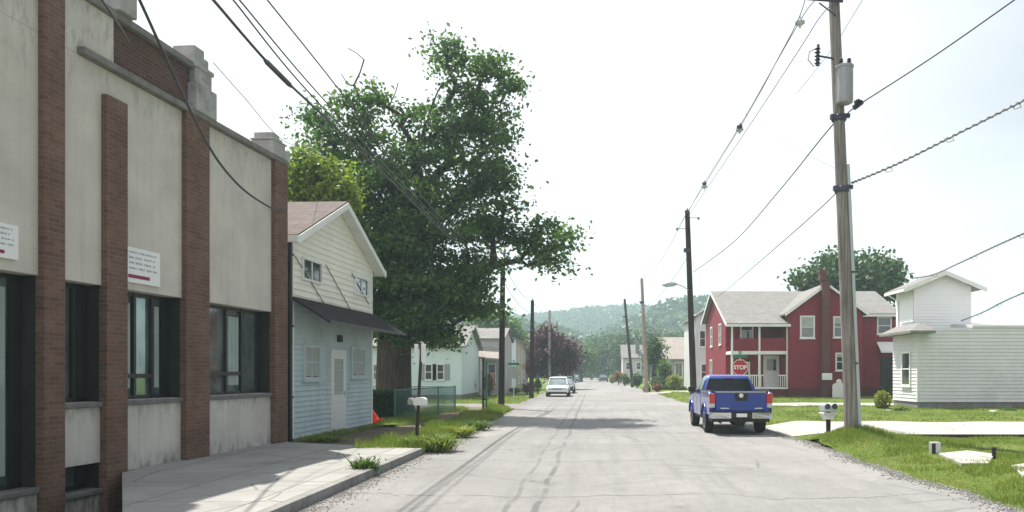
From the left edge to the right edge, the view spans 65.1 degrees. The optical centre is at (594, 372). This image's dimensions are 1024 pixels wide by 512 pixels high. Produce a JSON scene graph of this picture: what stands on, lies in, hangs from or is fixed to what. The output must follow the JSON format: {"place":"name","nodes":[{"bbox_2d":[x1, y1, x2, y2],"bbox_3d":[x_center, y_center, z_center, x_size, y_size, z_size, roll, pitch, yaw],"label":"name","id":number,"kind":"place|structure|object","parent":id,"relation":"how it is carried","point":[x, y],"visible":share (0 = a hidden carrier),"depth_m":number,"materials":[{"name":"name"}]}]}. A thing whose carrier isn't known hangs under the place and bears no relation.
{"place":"outdoors","nodes":[
{"label":"outdoors","id":0,"kind":"place"},
{"bbox_2d":[101,0,129,42],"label":"overhead cable","id":1,"kind":"object","parent":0,"point":[114,18],"visible":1,"depth_m":10.91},
{"bbox_2d":[122,442,414,511],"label":"pavement","id":2,"kind":"structure","parent":0,"point":[256,478],"depth_m":12.91,"materials":[{"name":"concrete"}]},
{"bbox_2d":[343,453,386,473],"bbox_3d":[-4.073,1.651,14.195,0.765,0.399,0.690,0,0,-34],"label":"kerb weed","id":3,"kind":"object","parent":2,"relation":"on","point":[362,464],"visible":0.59,"depth_m":14.13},
{"bbox_2d":[293,405,468,440],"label":"grass","id":4,"kind":"structure","parent":0,"point":[408,418],"depth_m":27.69,"materials":[{"name":"plant"}]},
{"bbox_2d":[294,421,502,511],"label":"gravel","id":5,"kind":"structure","parent":0,"point":[359,486],"depth_m":13.50,"materials":[{"name":"gravel"}]},
{"bbox_2d":[298,407,513,444],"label":"dirt path","id":6,"kind":"structure","parent":0,"point":[367,433],"depth_m":24.15,"materials":[{"name":"soil"}]},
{"bbox_2d":[300,434,352,442],"bbox_3d":[-6.916,1.693,20.664,1.506,0.194,1.734,0,0,-25],"label":"path weed","id":7,"kind":"object","parent":6,"relation":"on","point":[324,439],"visible":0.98,"depth_m":20.40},
{"bbox_2d":[415,403,536,408],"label":"side street","id":8,"kind":"structure","parent":0,"point":[523,406],"depth_m":44.52,"materials":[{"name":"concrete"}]},
{"bbox_2d":[466,323,513,395],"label":"porch house","id":9,"kind":"structure","parent":0,"point":[489,340],"depth_m":65.99,"materials":[{"name":"wood"}]},
{"bbox_2d":[487,364,496,383],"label":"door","id":10,"kind":"structure","parent":9,"relation":"in","point":[491,368],"depth_m":65.98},
{"bbox_2d":[132,0,1023,322],"label":"sky","id":11,"kind":"structure","parent":0,"point":[625,134],"materials":[{"name":"white"}]},
{"bbox_2d":[536,312,698,377],"bbox_3d":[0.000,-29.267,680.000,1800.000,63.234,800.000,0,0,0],"label":"hills","id":12,"kind":"structure","parent":0,"point":[676,327],"depth_m":339.90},
{"bbox_2d":[446,294,708,370],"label":"woodland","id":13,"kind":"object","parent":12,"relation":"on","point":[670,313],"visible":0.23,"depth_m":462.80,"materials":[{"name":"plant"}]},
{"bbox_2d":[427,375,818,441],"bbox_3d":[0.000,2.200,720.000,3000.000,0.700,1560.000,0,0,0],"label":"ground","id":14,"kind":"structure","parent":0,"point":[541,391],"depth_m":64.41,"materials":[{"name":"green plant"}]},
{"bbox_2d":[0,0,289,511],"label":"commercial building","id":15,"kind":"structure","parent":14,"relation":"on","point":[109,373],"depth_m":13.57,"materials":[{"name":"paint"}]},
{"bbox_2d":[0,222,17,259],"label":"wall sign","id":16,"kind":"object","parent":15,"relation":"attached to","point":[8,241],"visible":1,"depth_m":11.28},
{"bbox_2d":[0,272,39,500],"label":"window","id":17,"kind":"structure","parent":15,"relation":"in","point":[10,284],"depth_m":11.70,"materials":[{"name":"glass"}]},
{"bbox_2d":[65,282,102,408],"bbox_3d":[-8.384,-0.440,12.777,0.370,2.020,0.967,0,0,5],"label":"window","id":18,"kind":"structure","parent":15,"relation":"in","point":[75,294],"depth_m":12.97,"materials":[{"name":"glass"}]},
{"bbox_2d":[65,465,102,500],"bbox_3d":[-8.384,1.745,12.777,0.370,0.510,0.967,0,0,5],"label":"window","id":19,"kind":"structure","parent":15,"relation":"in","point":[75,477],"depth_m":12.98,"materials":[{"name":"glass"}]},
{"bbox_2d":[128,246,159,286],"bbox_3d":[-8.077,-1.886,14.259,0.050,0.620,0.915,0,0,5],"label":"wall sign","id":20,"kind":"object","parent":15,"relation":"attached to","point":[143,267],"visible":1,"depth_m":14.23,"materials":[{"name":"plastic"}]},
{"bbox_2d":[128,292,182,404],"bbox_3d":[-8.232,-0.440,14.612,0.370,2.020,1.747,0,0,5],"label":"window","id":21,"kind":"structure","parent":15,"relation":"in","point":[148,315],"depth_m":14.90,"materials":[{"name":"glass"}]},
{"bbox_2d":[138,0,286,211],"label":"overhead cable","id":22,"kind":"object","parent":15,"relation":"attached to","point":[182,93],"visible":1,"depth_m":12.53,"materials":[{"name":"rubber"}]},
{"bbox_2d":[210,304,272,399],"bbox_3d":[-7.983,-0.440,17.645,0.370,2.020,2.813,0,0,5],"label":"window","id":23,"kind":"structure","parent":15,"relation":"in","point":[235,333],"depth_m":17.92,"materials":[{"name":"glass"}]},
{"bbox_2d":[213,62,315,149],"bbox_3d":[-8.265,-6.752,21.535,0.371,2.151,13.245,0,0,-11],"label":"overhead cable","id":24,"kind":"object","parent":15,"relation":"attached to","point":[253,108],"visible":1,"depth_m":17.41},
{"bbox_2d":[286,138,372,220],"bbox_3d":[-10.317,-3.183,29.015,4.450,10.668,3.247,0,0,-30],"label":"yellowish tree","id":25,"kind":"object","parent":14,"relation":"on","point":[313,176],"visible":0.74,"depth_m":28.57,"materials":[{"name":"green plant"}]},
{"bbox_2d":[258,448,422,511],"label":"kerb","id":26,"kind":"structure","parent":14,"relation":"on","point":[298,502],"depth_m":12.25,"materials":[{"name":"concrete"}]},
{"bbox_2d":[288,201,406,441],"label":"house","id":27,"kind":"structure","parent":14,"relation":"on","point":[337,268],"depth_m":22.82,"materials":[{"name":"white wood"}]},
{"bbox_2d":[288,242,293,441],"bbox_3d":[-7.679,-0.750,20.050,0.160,5.200,0.180,0,0,0],"label":"drainpipe","id":28,"kind":"object","parent":27,"relation":"attached to","point":[290,341],"visible":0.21,"depth_m":19.98,"materials":[{"name":"metal"}]},
{"bbox_2d":[300,256,322,284],"bbox_3d":[-7.621,-2.735,21.446,0.110,0.597,1.287,0,0,3],"label":"window","id":29,"kind":"structure","parent":27,"relation":"in","point":[314,269],"depth_m":21.43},
{"bbox_2d":[301,344,322,381],"bbox_3d":[-7.603,-0.250,21.421,0.150,0.999,1.196,0,0,3],"label":"window","id":30,"kind":"structure","parent":27,"relation":"in","point":[311,356],"depth_m":21.39,"materials":[{"name":"glass"}]},
{"bbox_2d":[330,349,345,431],"bbox_3d":[-7.509,0.510,23.416,0.090,2.360,1.194,0,0,3],"label":"door","id":31,"kind":"structure","parent":27,"relation":"in","point":[338,401],"depth_m":23.37,"materials":[{"name":"white metal"}]},
{"bbox_2d":[349,346,366,379],"bbox_3d":[-7.431,-0.297,25.011,0.150,1.015,1.336,0,0,3],"label":"window","id":32,"kind":"structure","parent":27,"relation":"in","point":[357,357],"depth_m":24.99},
{"bbox_2d":[353,275,368,297],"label":"window","id":33,"kind":"structure","parent":27,"relation":"in","point":[363,283],"depth_m":25.33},
{"bbox_2d":[373,389,404,418],"bbox_3d":[-7.799,1.218,29.512,1.278,1.266,1.444,0,0,0],"label":"hedge","id":34,"kind":"object","parent":14,"relation":"on","point":[386,397],"visible":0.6,"depth_m":29.00,"materials":[{"name":"green plant"}]},
{"bbox_2d":[373,385,455,418],"bbox_3d":[-9.400,1.215,32.500,6.260,1.270,8.260,0,0,0],"label":"chain link fence","id":35,"kind":"object","parent":14,"relation":"on","point":[437,403],"visible":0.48,"depth_m":32.72,"materials":[{"name":"metal"}]},
{"bbox_2d":[373,326,482,398],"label":"white cottage","id":36,"kind":"structure","parent":14,"relation":"on","point":[459,370],"depth_m":55.99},
{"bbox_2d":[421,364,436,380],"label":"window","id":37,"kind":"structure","parent":36,"relation":"in","point":[428,367],"depth_m":55.95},
{"bbox_2d":[432,364,449,380],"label":"window","id":38,"kind":"structure","parent":36,"relation":"in","point":[440,367],"depth_m":55.95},
{"bbox_2d":[277,21,595,413],"bbox_3d":[-6.691,-6.375,34.169,13.525,16.617,6.928,0,0,0],"label":"maple tree","id":39,"kind":"object","parent":14,"relation":"on","point":[412,298],"visible":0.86,"depth_m":33.38,"materials":[{"name":"green plant"}]},
{"bbox_2d":[373,395,536,403],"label":"grass","id":40,"kind":"structure","parent":14,"relation":"on","point":[489,399],"depth_m":52.95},
{"bbox_2d":[484,373,495,395],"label":"porch shrub","id":41,"kind":"object","parent":14,"relation":"on","point":[490,382],"visible":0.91,"depth_m":62.37,"materials":[{"name":"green plant"}]},
{"bbox_2d":[465,300,529,342],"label":"bushy tree","id":42,"kind":"object","parent":14,"relation":"on","point":[515,328],"visible":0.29,"depth_m":108.71,"materials":[{"name":"green plant"}]},
{"bbox_2d":[498,266,506,404],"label":"utility pole","id":43,"kind":"object","parent":14,"relation":"on","point":[501,387],"visible":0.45,"depth_m":40.88,"materials":[{"name":"wood"}]},
{"bbox_2d":[212,0,501,271],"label":"overhead cable","id":44,"kind":"object","parent":43,"relation":"attached to","point":[215,2],"visible":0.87,"depth_m":14.55,"materials":[{"name":"rubber"}]},
{"bbox_2d":[263,58,292,87],"bbox_3d":[-4.857,-4.583,12.197,0.109,0.124,1.208,0,0,-3],"label":"cable splice","id":45,"kind":"object","parent":44,"relation":"attached to","point":[277,72],"visible":1,"depth_m":12.19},
{"bbox_2d":[232,0,483,257],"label":"overhead cable","id":46,"kind":"object","parent":43,"relation":"attached to","point":[252,24],"visible":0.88,"depth_m":13.84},
{"bbox_2d":[239,0,482,254],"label":"overhead cable","id":47,"kind":"object","parent":43,"relation":"attached to","point":[251,14],"visible":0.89,"depth_m":14.28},
{"bbox_2d":[267,0,489,255],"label":"overhead cable","id":48,"kind":"object","parent":43,"relation":"attached to","point":[277,12],"visible":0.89,"depth_m":15.75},
{"bbox_2d":[508,360,519,401],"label":"stop sign","id":49,"kind":"object","parent":14,"relation":"on","point":[513,372],"visible":0.89,"depth_m":50.00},
{"bbox_2d":[512,338,527,390],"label":"block house","id":50,"kind":"structure","parent":14,"relation":"on","point":[518,352],"depth_m":79.57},
{"bbox_2d":[529,298,534,397],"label":"utility pole","id":51,"kind":"object","parent":14,"relation":"on","point":[531,377],"visible":0.98,"depth_m":57.38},
{"bbox_2d":[534,377,541,393],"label":"corner bush","id":52,"kind":"object","parent":14,"relation":"on","point":[537,384],"visible":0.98,"depth_m":69.94,"materials":[{"name":"green plant"}]},
{"bbox_2d":[548,309,550,381],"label":"utility pole","id":53,"kind":"object","parent":14,"relation":"on","point":[549,341],"visible":0.91,"depth_m":85.90,"materials":[{"name":"brown wood"}]},
{"bbox_2d":[523,320,586,383],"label":"purple tree","id":54,"kind":"object","parent":14,"relation":"on","point":[564,357],"visible":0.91,"depth_m":86.87,"materials":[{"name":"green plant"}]},
{"bbox_2d":[574,337,600,381],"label":"tree","id":55,"kind":"object","parent":14,"relation":"on","point":[589,359],"visible":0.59,"depth_m":158.94,"materials":[{"name":"green plant"}]},
{"bbox_2d":[580,331,603,379],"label":"tree","id":56,"kind":"object","parent":14,"relation":"on","point":[595,345],"visible":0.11,"depth_m":208.91,"materials":[{"name":"green plant"}]},
{"bbox_2d":[585,331,620,377],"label":"tree","id":57,"kind":"object","parent":14,"relation":"on","point":[602,358],"visible":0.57,"depth_m":183.91,"materials":[{"name":"green plant"}]},
{"bbox_2d":[597,324,623,375],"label":"tree","id":58,"kind":"object","parent":14,"relation":"on","point":[612,334],"visible":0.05,"depth_m":234.16,"materials":[{"name":"green plant"}]},
{"bbox_2d":[599,327,643,372],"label":"tree","id":59,"kind":"object","parent":14,"relation":"on","point":[616,354],"visible":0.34,"depth_m":169.08,"materials":[{"name":"green plant"}]},
{"bbox_2d":[620,338,642,383],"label":"house","id":60,"kind":"structure","parent":14,"relation":"on","point":[636,360],"depth_m":125.00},
{"bbox_2d":[630,322,673,379],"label":"tree","id":61,"kind":"object","parent":14,"relation":"on","point":[649,336],"visible":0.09,"depth_m":189.73,"materials":[{"name":"green plant"}]},
{"bbox_2d":[637,332,676,389],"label":"conifer tree","id":62,"kind":"object","parent":14,"relation":"on","point":[654,352],"visible":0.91,"depth_m":82.74,"materials":[{"name":"green plant"}]},
{"bbox_2d":[649,375,666,388],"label":"dark bush","id":63,"kind":"object","parent":14,"relation":"on","point":[654,380],"visible":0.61,"depth_m":78.70,"materials":[{"name":"green plant"}]},
{"bbox_2d":[658,337,683,385],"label":"tan house","id":64,"kind":"structure","parent":14,"relation":"on","point":[676,345],"depth_m":88.57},
{"bbox_2d":[675,362,682,377],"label":"window","id":65,"kind":"structure","parent":64,"relation":"in","point":[679,365],"depth_m":87.97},
{"bbox_2d":[681,309,705,388],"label":"narrow house","id":66,"kind":"structure","parent":14,"relation":"on","point":[700,341],"depth_m":73.99,"materials":[{"name":"wood"}]},
{"bbox_2d":[698,330,705,347],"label":"window","id":67,"kind":"structure","parent":66,"relation":"in","point":[702,333],"depth_m":73.97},
{"bbox_2d":[701,363,705,378],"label":"window","id":68,"kind":"structure","parent":66,"relation":"in","point":[703,365],"depth_m":73.97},
{"bbox_2d":[701,270,895,396],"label":"red house","id":69,"kind":"structure","parent":14,"relation":"on","point":[788,343],"depth_m":55.88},
{"bbox_2d":[740,327,752,337],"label":"window","id":70,"kind":"structure","parent":69,"relation":"in","point":[745,332],"depth_m":56.97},
{"bbox_2d":[763,355,778,386],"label":"door","id":71,"kind":"structure","parent":69,"relation":"in","point":[770,362],"depth_m":56.92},
{"bbox_2d":[799,316,815,338],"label":"window","id":72,"kind":"structure","parent":69,"relation":"in","point":[807,323],"depth_m":54.56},
{"bbox_2d":[832,316,840,338],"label":"window","id":73,"kind":"structure","parent":69,"relation":"in","point":[836,319],"depth_m":54.56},
{"bbox_2d":[834,353,841,371],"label":"window","id":74,"kind":"structure","parent":69,"relation":"in","point":[838,356],"depth_m":54.56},
{"bbox_2d":[876,317,891,334],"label":"window","id":75,"kind":"structure","parent":69,"relation":"in","point":[884,324],"depth_m":56.97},
{"bbox_2d":[880,357,892,386],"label":"side door","id":76,"kind":"structure","parent":69,"relation":"in","point":[886,364],"depth_m":56.94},
{"bbox_2d":[819,403,837,432],"bbox_3d":[6.136,1.323,20.892,0.358,1.054,0.516,0,0,0],"label":"double mailbox","id":77,"kind":"object","parent":14,"relation":"on","point":[828,417],"visible":0.93,"depth_m":20.78,"materials":[{"name":"white metal"}]},
{"bbox_2d":[776,244,917,322],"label":"round tree","id":78,"kind":"object","parent":14,"relation":"on","point":[879,275],"visible":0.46,"depth_m":73.86,"materials":[{"name":"green plant"}]},
{"bbox_2d":[879,270,1023,407],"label":"white house","id":79,"kind":"structure","parent":14,"relation":"on","point":[944,355],"depth_m":37.99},
{"bbox_2d":[900,351,911,387],"bbox_3d":[15.372,-0.157,39.300,0.150,1.762,1.200,0,0,0],"label":"window","id":80,"kind":"structure","parent":79,"relation":"in","point":[905,356],"depth_m":39.27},
{"bbox_2d":[912,233,1023,278],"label":"twisted cable","id":81,"kind":"object","parent":79,"relation":"attached to","point":[972,256],"visible":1,"depth_m":27.30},
{"bbox_2d":[961,292,1023,320],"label":"twisted cable","id":82,"kind":"object","parent":79,"relation":"attached to","point":[995,305],"visible":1,"depth_m":31.24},
{"bbox_2d":[903,434,1023,437],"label":"driveway edging","id":83,"kind":"object","parent":14,"relation":"on","point":[974,435],"visible":0.41,"depth_m":20.80,"materials":[{"name":"concrete"}]},
{"bbox_2d":[297,377,1017,511],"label":"road","id":84,"kind":"structure","parent":0,"point":[593,445],"depth_m":14.69,"materials":[{"name":"asphalt"}]},
{"bbox_2d":[545,377,570,396],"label":"parked car","id":85,"kind":"object","parent":84,"relation":"on","point":[558,385],"visible":1,"depth_m":60.94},
{"bbox_2d":[559,376,576,392],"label":"parked car","id":86,"kind":"object","parent":84,"relation":"on","point":[572,384],"visible":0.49,"depth_m":71.31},
{"bbox_2d":[619,373,629,385],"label":"bush","id":87,"kind":"object","parent":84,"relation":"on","point":[625,379],"visible":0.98,"depth_m":107.64,"materials":[{"name":"green plant"}]},
{"bbox_2d":[623,298,632,386],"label":"utility pole","id":88,"kind":"object","parent":84,"relation":"on","point":[628,344],"visible":0.92,"depth_m":99.86,"materials":[{"name":"brown wood"}]},
{"bbox_2d":[640,277,648,391],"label":"utility pole","id":89,"kind":"object","parent":84,"relation":"on","point":[646,388],"visible":0.95,"depth_m":73.86,"materials":[{"name":"brown wood"}]},
{"bbox_2d":[662,208,699,394],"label":"utility pole","id":90,"kind":"object","parent":84,"relation":"on","point":[691,335],"visible":0.95,"depth_m":43.86,"materials":[{"name":"wood"}]},
{"bbox_2d":[677,0,804,227],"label":"overhead cable","id":91,"kind":"object","parent":90,"relation":"attached to","point":[755,100],"visible":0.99,"depth_m":22.81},
{"bbox_2d":[688,0,815,211],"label":"overhead cable","id":92,"kind":"object","parent":90,"relation":"attached to","point":[739,126],"visible":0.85,"depth_m":25.38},
{"bbox_2d":[688,4,831,216],"bbox_3d":[5.025,-8.273,31.735,0.952,1.591,24.317,0,0,-2],"label":"overhead cable","id":93,"kind":"object","parent":90,"relation":"attached to","point":[768,96],"visible":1,"depth_m":22.88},
{"bbox_2d":[688,375,772,431],"bbox_3d":[4.300,0.946,25.945,2.240,1.763,5.470,0,0,0],"label":"pickup truck","id":94,"kind":"object","parent":84,"relation":"on","point":[738,401],"visible":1,"depth_m":23.58,"materials":[{"name":"blue metal"}]},
{"bbox_2d":[626,383,1023,511],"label":"lawn","id":95,"kind":"structure","parent":0,"point":[866,399],"depth_m":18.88,"materials":[{"name":"green plant"}]},
{"bbox_2d":[630,372,643,387],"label":"verge bush","id":96,"kind":"object","parent":95,"relation":"on","point":[636,380],"visible":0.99,"depth_m":95.76,"materials":[{"name":"green plant"}]},
{"bbox_2d":[655,358,673,378],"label":"tall shrub","id":97,"kind":"object","parent":95,"relation":"on","point":[664,369],"visible":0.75,"depth_m":79.71,"materials":[{"name":"green plant"}]},
{"bbox_2d":[665,374,683,389],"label":"wheat bush","id":98,"kind":"object","parent":95,"relation":"on","point":[673,382],"visible":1,"depth_m":75.69,"materials":[{"name":"green plant"}]},
{"bbox_2d":[732,351,747,374],"bbox_3d":[7.040,0.451,38.498,0.548,2.998,0.529,0,0,44],"label":"stop sign","id":99,"kind":"object","parent":95,"relation":"on","point":[739,366],"visible":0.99,"depth_m":38.49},
{"bbox_2d":[772,402,893,405],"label":"garden path","id":100,"kind":"structure","parent":95,"relation":"on","point":[807,404],"depth_m":42.08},
{"bbox_2d":[808,0,861,427],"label":"utility pole","id":101,"kind":"object","parent":95,"relation":"on","point":[842,82],"visible":0.98,"depth_m":20.17,"materials":[{"name":"wood"}]},
{"bbox_2d":[694,124,832,271],"bbox_3d":[5.767,-5.917,32.048,0.121,1.043,23.713,0,0,-2],"label":"overhead cable","id":102,"kind":"object","parent":101,"relation":"attached to","point":[775,194],"visible":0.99,"depth_m":25.50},
{"bbox_2d":[720,194,834,294],"bbox_3d":[7.316,-4.915,38.108,0.268,0.918,35.889,0,0,4],"label":"overhead cable","id":103,"kind":"object","parent":101,"relation":"attached to","point":[784,240],"visible":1,"depth_m":26.54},
{"bbox_2d":[847,0,1014,113],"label":"overhead cable","id":104,"kind":"object","parent":101,"relation":"attached to","point":[937,53],"visible":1,"depth_m":17.34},
{"bbox_2d":[851,99,1023,183],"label":"twisted cable","id":105,"kind":"object","parent":101,"relation":"attached to","point":[941,141],"visible":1,"depth_m":19.30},
{"bbox_2d":[832,379,842,397],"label":"arched board","id":106,"kind":"object","parent":95,"relation":"on","point":[837,389],"visible":0.77,"depth_m":53.40,"materials":[{"name":"white wood"}]},
{"bbox_2d":[873,390,891,408],"bbox_3d":[13.585,1.345,37.514,0.818,1.077,0.800,0,0,0],"label":"hedge bush","id":107,"kind":"object","parent":95,"relation":"on","point":[882,399],"visible":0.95,"depth_m":37.37,"materials":[{"name":"green plant"}]},
{"bbox_2d":[929,442,940,453],"bbox_3d":[7.086,1.648,16.595,0.190,0.403,0.190,0,0,0],"label":"stub post","id":108,"kind":"object","parent":95,"relation":"on","point":[934,447],"visible":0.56,"depth_m":16.51,"materials":[{"name":"white wood"}]},
{"bbox_2d":[939,450,992,465],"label":"path slab","id":109,"kind":"structure","parent":95,"relation":"on","point":[966,455],"depth_m":15.68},
{"bbox_2d":[808,424,954,454],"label":"grass","id":110,"kind":"structure","parent":0,"point":[865,428],"depth_m":19.63,"materials":[{"name":"plant"}]},
{"bbox_2d":[745,422,1022,511],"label":"gravel","id":111,"kind":"structure","parent":0,"point":[884,469],"depth_m":14.33,"materials":[{"name":"gravel"}]},
{"bbox_2d":[765,421,1023,435],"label":"driveway","id":112,"kind":"structure","parent":0,"point":[795,428],"depth_m":24.50,"materials":[{"name":"concrete"}]},
{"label":"verge","id":113,"kind":"structure","parent":0,"visible":0},
{"bbox_2d":[408,344,426,436],"bbox_3d":[-4.303,0.630,19.370,0.430,2.645,0.260,0,0,0],"label":"sign post","id":114,"kind":"object","parent":113,"relation":"on","point":[418,401],"visible":1,"depth_m":19.34,"materials":[{"name":"white metal"}]},
{"bbox_2d":[348,401,511,452],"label":"grass","id":115,"kind":"structure","parent":113,"relation":"on","point":[492,411],"depth_m":23.00,"materials":[{"name":"plant"}]},
{"bbox_2d":[402,431,470,450],"bbox_3d":[-3.720,1.592,18.533,1.686,0.415,1.704,0,0,0],"label":"verge weed","id":116,"kind":"object","parent":113,"relation":"on","point":[437,443],"visible":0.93,"depth_m":18.39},
{"bbox_2d":[439,424,485,436],"bbox_3d":[-3.852,1.631,22.653,1.419,0.339,1.446,0,0,-44],"label":"yellow weed","id":117,"kind":"object","parent":113,"relation":"on","point":[463,431],"visible":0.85,"depth_m":22.47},
{"bbox_2d":[457,419,500,429],"bbox_3d":[-3.764,1.639,25.442,1.605,0.321,1.496,0,0,-43],"label":"verge weed","id":118,"kind":"object","parent":113,"relation":"on","point":[480,425],"visible":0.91,"depth_m":25.30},
{"bbox_2d":[482,358,486,408],"bbox_3d":[-4.963,0.591,36.040,0.234,2.519,0.080,0,0,0],"label":"verge post","id":119,"kind":"object","parent":113,"relation":"on","point":[483,379],"visible":0.62,"depth_m":36.00,"materials":[{"name":"brown wood"}]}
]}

